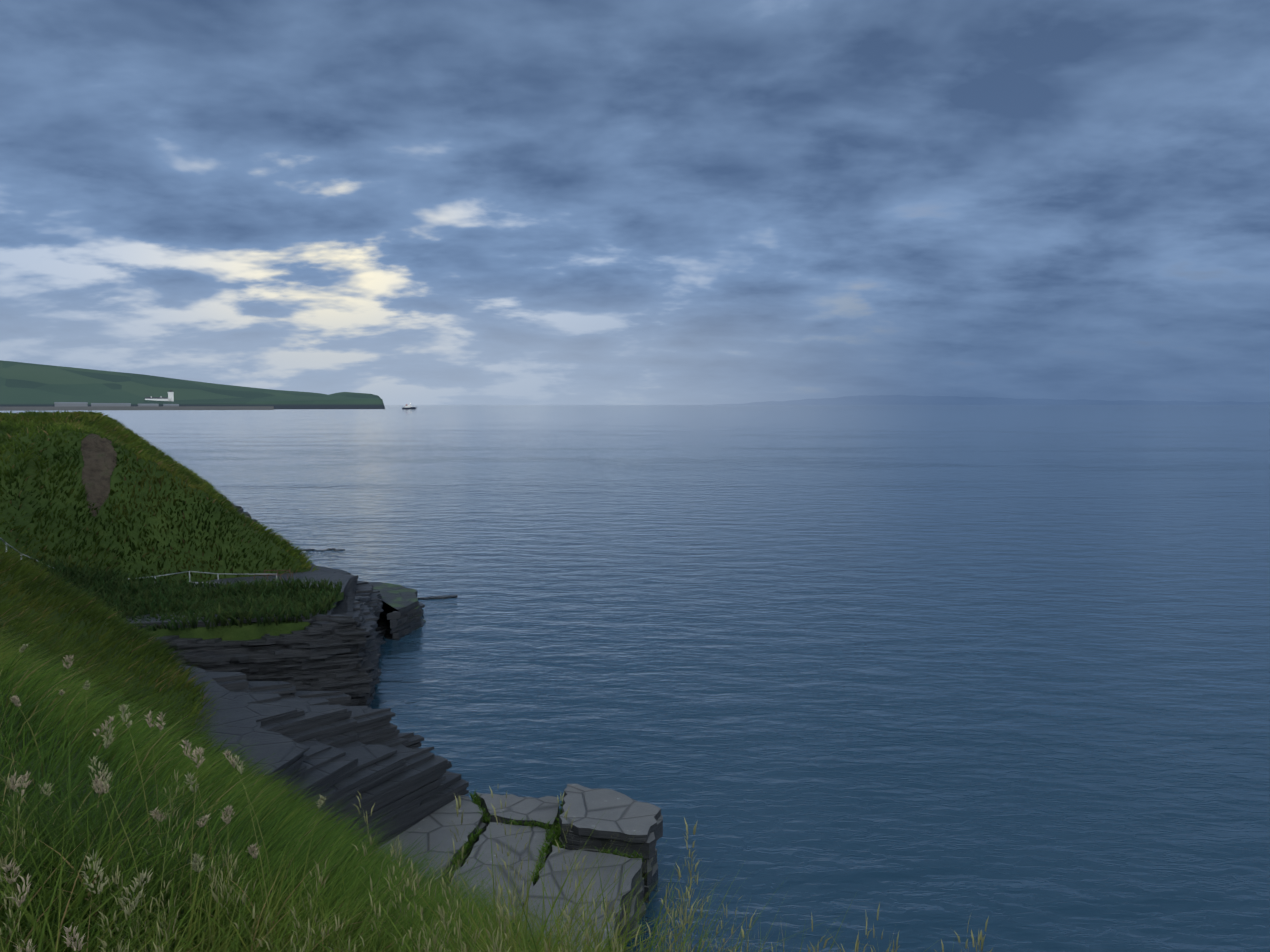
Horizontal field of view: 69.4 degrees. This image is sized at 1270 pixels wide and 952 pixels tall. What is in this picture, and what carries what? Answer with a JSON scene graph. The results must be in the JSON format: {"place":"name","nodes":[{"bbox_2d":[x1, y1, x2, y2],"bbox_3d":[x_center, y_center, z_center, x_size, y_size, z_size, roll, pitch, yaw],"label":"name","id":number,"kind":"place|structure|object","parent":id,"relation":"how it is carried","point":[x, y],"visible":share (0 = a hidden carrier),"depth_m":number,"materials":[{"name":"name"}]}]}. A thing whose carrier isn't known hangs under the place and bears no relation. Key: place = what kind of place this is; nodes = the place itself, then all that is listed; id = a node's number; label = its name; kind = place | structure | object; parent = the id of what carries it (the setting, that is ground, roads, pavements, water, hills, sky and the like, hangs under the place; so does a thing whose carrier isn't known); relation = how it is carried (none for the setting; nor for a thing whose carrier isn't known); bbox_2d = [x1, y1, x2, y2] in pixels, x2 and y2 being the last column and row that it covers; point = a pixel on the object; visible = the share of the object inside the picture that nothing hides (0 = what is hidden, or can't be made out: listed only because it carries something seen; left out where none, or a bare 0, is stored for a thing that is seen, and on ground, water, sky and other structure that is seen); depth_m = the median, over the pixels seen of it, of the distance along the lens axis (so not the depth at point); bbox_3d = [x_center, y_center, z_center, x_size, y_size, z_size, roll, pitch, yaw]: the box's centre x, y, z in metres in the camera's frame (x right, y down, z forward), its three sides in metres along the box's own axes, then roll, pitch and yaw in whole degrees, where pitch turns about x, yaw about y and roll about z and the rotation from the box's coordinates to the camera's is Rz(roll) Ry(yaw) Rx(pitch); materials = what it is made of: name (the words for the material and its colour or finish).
{"place":"outdoors","nodes":[
{"label":"outdoors","id":0,"kind":"place"},
{"bbox_2d":[0,406,273,410],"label":"harbour pier","id":1,"kind":"structure","parent":0,"point":[65,408],"depth_m":1948.71,"materials":[{"name":"white paint"}]},
{"bbox_2d":[54,402,178,406],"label":"distant buildings","id":2,"kind":"structure","parent":1,"relation":"on","point":[57,404],"depth_m":2001.56,"materials":[{"name":"white paint"}]},
{"bbox_2d":[0,360,384,408],"bbox_3d":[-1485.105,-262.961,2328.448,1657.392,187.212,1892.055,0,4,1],"label":"headland terrain","id":3,"kind":"structure","parent":0,"point":[22,384],"depth_m":2348.04,"materials":[{"name":"green plant"}]},
{"bbox_2d":[145,390,173,400],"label":"white building","id":4,"kind":"structure","parent":3,"relation":"on","point":[170,397],"depth_m":2268.28,"materials":[{"name":"white paint"}]},
{"bbox_2d":[0,417,433,951],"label":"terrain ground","id":5,"kind":"structure","parent":0,"point":[252,631],"depth_m":48.42,"materials":[{"name":"green plant"}]},
{"bbox_2d":[81,433,116,516],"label":"bare earth patch","id":6,"kind":"object","parent":5,"relation":"on","point":[99,454],"depth_m":51.96,"materials":[{"name":"brown soil"}]},
{"bbox_2d":[7,547,346,630],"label":"platform weeds","id":7,"kind":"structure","parent":5,"relation":"on","point":[151,598],"depth_m":38.11,"materials":[{"name":"green plant"}]},
{"bbox_2d":[119,572,386,707],"bbox_3d":[-17.844,7.865,42.796,12.212,6.495,20.662,-1,5,-13],"label":"platform rock","id":8,"kind":"object","parent":5,"relation":"on","point":[337,648],"visible":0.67,"depth_m":34.62,"materials":[{"name":"grey stone"}]},
{"bbox_2d":[0,538,276,581],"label":"steel handrail","id":9,"kind":"object","parent":8,"relation":"on","point":[151,576],"visible":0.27,"depth_m":47.80,"materials":[{"name":"grey metal"}]},
{"bbox_2d":[254,570,292,579],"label":"fence","id":10,"kind":"object","parent":8,"relation":"on","point":[264,574],"visible":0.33,"depth_m":49.62,"materials":[{"name":"grey metal"}]},
{"bbox_2d":[222,494,374,589],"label":"rim rock","id":11,"kind":"object","parent":5,"relation":"on","point":[323,569],"visible":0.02,"depth_m":53.56,"materials":[{"name":"grey stone"}]},
{"bbox_2d":[0,410,601,951],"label":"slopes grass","id":12,"kind":"structure","parent":5,"relation":"on","point":[84,424],"depth_m":27.01,"materials":[{"name":"green plant"}]},
{"bbox_2d":[177,665,468,848],"bbox_3d":[-10.511,8.601,25.965,9.911,5.521,14.428,-3,6,-37],"label":"rock","id":13,"kind":"object","parent":5,"relation":"on","point":[332,740],"visible":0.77,"depth_m":24.12,"materials":[{"name":"grey stone"}]},
{"bbox_2d":[0,634,710,951],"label":"grass","id":14,"kind":"structure","parent":5,"relation":"on","point":[281,833],"depth_m":4.85,"materials":[{"name":"green plant"}]},
{"bbox_2d":[368,582,425,639],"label":"shelf rock","id":15,"kind":"object","parent":5,"relation":"on","point":[400,615],"visible":0.42,"depth_m":49.61,"materials":[{"name":"grey stone"}]},
{"bbox_2d":[371,795,485,886],"bbox_3d":[-5.952,10.137,23.052,4.228,2.032,5.984,1,5,17],"label":"rock slab","id":16,"kind":"object","parent":5,"relation":"on","point":[436,824],"visible":0.17,"depth_m":23.34,"materials":[{"name":"grey stone"}]},
{"bbox_2d":[0,659,878,951],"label":"grass flower stems","id":17,"kind":"object","parent":5,"relation":"on","point":[188,855],"visible":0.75,"depth_m":3.33,"materials":[{"name":"plant"}]},
{"bbox_2d":[0,721,954,951],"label":"tall grass","id":18,"kind":"structure","parent":5,"relation":"on","point":[69,897],"depth_m":3.36,"materials":[{"name":"green plant"}]},
{"bbox_2d":[439,822,553,926],"bbox_3d":[-3.275,10.300,21.215,2.335,1.992,5.832,1,5,9],"label":"rock slab","id":19,"kind":"object","parent":5,"relation":"on","point":[534,836],"visible":0.19,"depth_m":22.18,"materials":[{"name":"grey stone"}]},
{"bbox_2d":[450,789,644,883],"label":"grass in crevices","id":20,"kind":"structure","parent":19,"relation":"on","point":[552,829],"depth_m":23.05,"materials":[{"name":"green plant"}]},
{"bbox_2d":[476,792,560,838],"bbox_3d":[-3.197,9.979,24.899,2.872,2.062,1.667,1,5,11],"label":"rock slab","id":21,"kind":"object","parent":5,"relation":"on","point":[545,809],"visible":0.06,"depth_m":24.74,"materials":[{"name":"grey stone"}]},
{"bbox_2d":[520,845,645,951],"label":"rock slab","id":22,"kind":"object","parent":5,"relation":"on","point":[555,860],"visible":0.48,"depth_m":20.84,"materials":[{"name":"grey stone"}]},
{"bbox_2d":[0,643,992,951],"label":"grass seed heads","id":23,"kind":"object","parent":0,"point":[100,785],"depth_m":2.22,"materials":[{"name":"beige plant"}]},
{"bbox_2d":[0,405,1269,951],"bbox_3d":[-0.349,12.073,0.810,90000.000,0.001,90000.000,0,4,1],"label":"sea water","id":24,"kind":"structure","parent":0,"point":[924,677],"depth_m":48.01,"materials":[{"name":"blue liquid"}]},
{"bbox_2d":[298,509,327,552],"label":"foam on water","id":25,"kind":"object","parent":24,"relation":"on","point":[311,509],"visible":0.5,"depth_m":105.92,"materials":[{"name":"white liquid"}]},
{"bbox_2d":[402,402,415,408],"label":"ship","id":26,"kind":"object","parent":24,"relation":"on","point":[408,407],"visible":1,"depth_m":2465.81,"materials":[{"name":"white metal"}]},
{"bbox_2d":[418,595,449,598],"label":"reef rock","id":27,"kind":"object","parent":24,"relation":"in","point":[430,598],"visible":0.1,"depth_m":57.37,"materials":[{"name":"grey stone"}]},
{"bbox_2d":[428,596,457,598],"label":"reef rock","id":28,"kind":"object","parent":24,"relation":"in","point":[438,597],"visible":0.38,"depth_m":57.44,"materials":[{"name":"grey stone"}]},
{"bbox_2d":[558,784,662,902],"bbox_3d":[-0.636,9.829,23.915,2.837,2.512,3.352,0,4,1],"label":"rock slab","id":29,"kind":"object","parent":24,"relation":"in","point":[624,818],"visible":0.52,"depth_m":22.95,"materials":[{"name":"grey stone"}]},
{"bbox_2d":[0,0,1269,404],"label":"sky","id":30,"kind":"structure","parent":0,"point":[401,202],"materials":[{"name":"blue"}]}
]}

